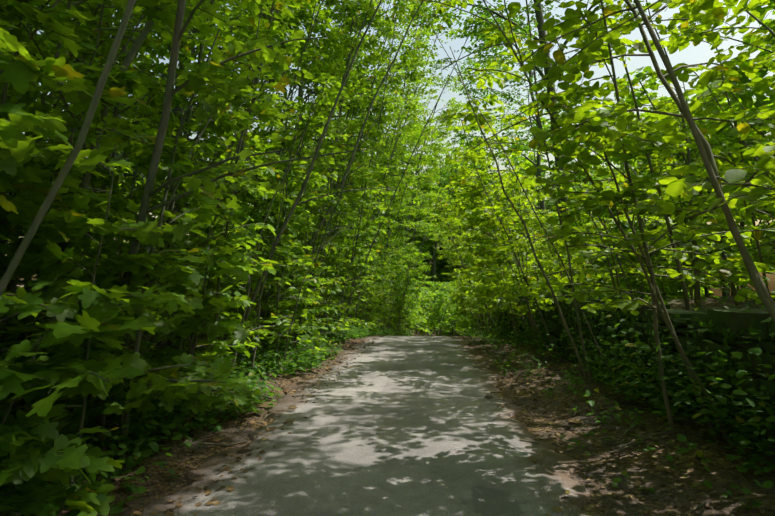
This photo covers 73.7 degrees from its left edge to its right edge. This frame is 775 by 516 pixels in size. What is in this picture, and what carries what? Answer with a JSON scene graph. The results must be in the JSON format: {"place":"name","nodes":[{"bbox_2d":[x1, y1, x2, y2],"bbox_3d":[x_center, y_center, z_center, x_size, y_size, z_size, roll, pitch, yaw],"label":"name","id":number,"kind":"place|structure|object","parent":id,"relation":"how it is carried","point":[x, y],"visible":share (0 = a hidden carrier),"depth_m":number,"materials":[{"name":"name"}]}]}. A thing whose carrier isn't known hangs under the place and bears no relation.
{"place":"outdoors","nodes":[
{"label":"outdoors","id":0,"kind":"place"},
{"bbox_2d":[142,336,591,515],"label":"road","id":1,"kind":"structure","parent":0,"point":[398,426],"depth_m":5.23,"materials":[{"name":"grey asphalt"}]},
{"bbox_2d":[0,285,774,515],"bbox_3d":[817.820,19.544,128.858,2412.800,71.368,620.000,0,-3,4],"label":"ground","id":2,"kind":"structure","parent":0,"point":[720,474],"depth_m":5.23,"materials":[{"name":"brown soil"}]},
{"bbox_2d":[0,0,300,515],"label":"maple leaves","id":3,"kind":"object","parent":2,"relation":"on","point":[65,337],"visible":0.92,"depth_m":3.95,"materials":[{"name":"green plant"}]},
{"bbox_2d":[1,0,295,249],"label":"leaves","id":4,"kind":"object","parent":3,"relation":"attached to","point":[179,145],"visible":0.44,"depth_m":4.97,"materials":[{"name":"green plant"}]},
{"bbox_2d":[0,0,477,404],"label":"maple leaves","id":5,"kind":"object","parent":2,"relation":"on","point":[244,233],"visible":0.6,"depth_m":10.69,"materials":[{"name":"green plant"}]},
{"bbox_2d":[0,0,490,448],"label":"tree poles","id":6,"kind":"object","parent":2,"relation":"on","point":[170,92],"visible":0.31,"depth_m":6.90,"materials":[{"name":"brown plant"}]},
{"bbox_2d":[395,0,650,243],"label":"canopy leaves","id":7,"kind":"object","parent":6,"relation":"attached to","point":[480,36],"visible":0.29,"depth_m":25.40,"materials":[{"name":"green plant"}]},
{"bbox_2d":[0,0,514,515],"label":"shrub stems","id":8,"kind":"object","parent":2,"relation":"on","point":[124,416],"visible":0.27,"depth_m":7.29,"materials":[{"name":"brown plant"}]},
{"bbox_2d":[0,267,774,515],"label":"herb leaves","id":9,"kind":"object","parent":2,"relation":"on","point":[145,443],"visible":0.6,"depth_m":4.70,"materials":[{"name":"green plant"}]},
{"bbox_2d":[13,335,771,515],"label":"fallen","id":10,"kind":"object","parent":2,"relation":"on","point":[230,488],"depth_m":5.46,"materials":[{"name":"brown plant"}]},
{"bbox_2d":[13,0,774,333],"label":"tree trunks","id":11,"kind":"object","parent":2,"relation":"on","point":[537,158],"visible":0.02,"depth_m":21.32,"materials":[{"name":"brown plant"}]},
{"bbox_2d":[10,0,347,280],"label":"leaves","id":12,"kind":"object","parent":11,"relation":"attached to","point":[121,154],"visible":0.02,"depth_m":23.74,"materials":[{"name":"green plant"}]},
{"bbox_2d":[6,0,504,309],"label":"leaves","id":13,"kind":"object","parent":11,"relation":"attached to","point":[166,37],"visible":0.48,"depth_m":13.94,"materials":[{"name":"green plant"}]},
{"bbox_2d":[85,246,774,446],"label":"herb leaves","id":14,"kind":"object","parent":2,"relation":"on","point":[301,360],"visible":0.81,"depth_m":8.23,"materials":[{"name":"green plant"}]},
{"bbox_2d":[124,0,774,335],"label":"forest leaves","id":15,"kind":"object","parent":2,"relation":"on","point":[747,102],"visible":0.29,"depth_m":25.46,"materials":[{"name":"green plant"}]},
{"bbox_2d":[419,0,774,440],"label":"hazel stems","id":16,"kind":"object","parent":2,"relation":"on","point":[708,161],"visible":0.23,"depth_m":5.41,"materials":[{"name":"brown plant"}]},
{"bbox_2d":[427,0,774,325],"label":"hazel leaves","id":17,"kind":"object","parent":2,"relation":"on","point":[488,257],"visible":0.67,"depth_m":10.94,"materials":[{"name":"green plant"}]},
{"bbox_2d":[5,0,774,296],"label":"sky","id":18,"kind":"structure","parent":0,"point":[701,53],"materials":[{"name":"white"}]},
{"bbox_2d":[491,295,774,458],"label":"hedge","id":19,"kind":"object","parent":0,"point":[735,321],"depth_m":5.78,"materials":[{"name":"green plant"}]},
{"bbox_2d":[496,0,774,315],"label":"hazel leaves","id":20,"kind":"object","parent":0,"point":[597,126],"visible":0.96,"depth_m":4.74,"materials":[{"name":"green plant"}]}
]}

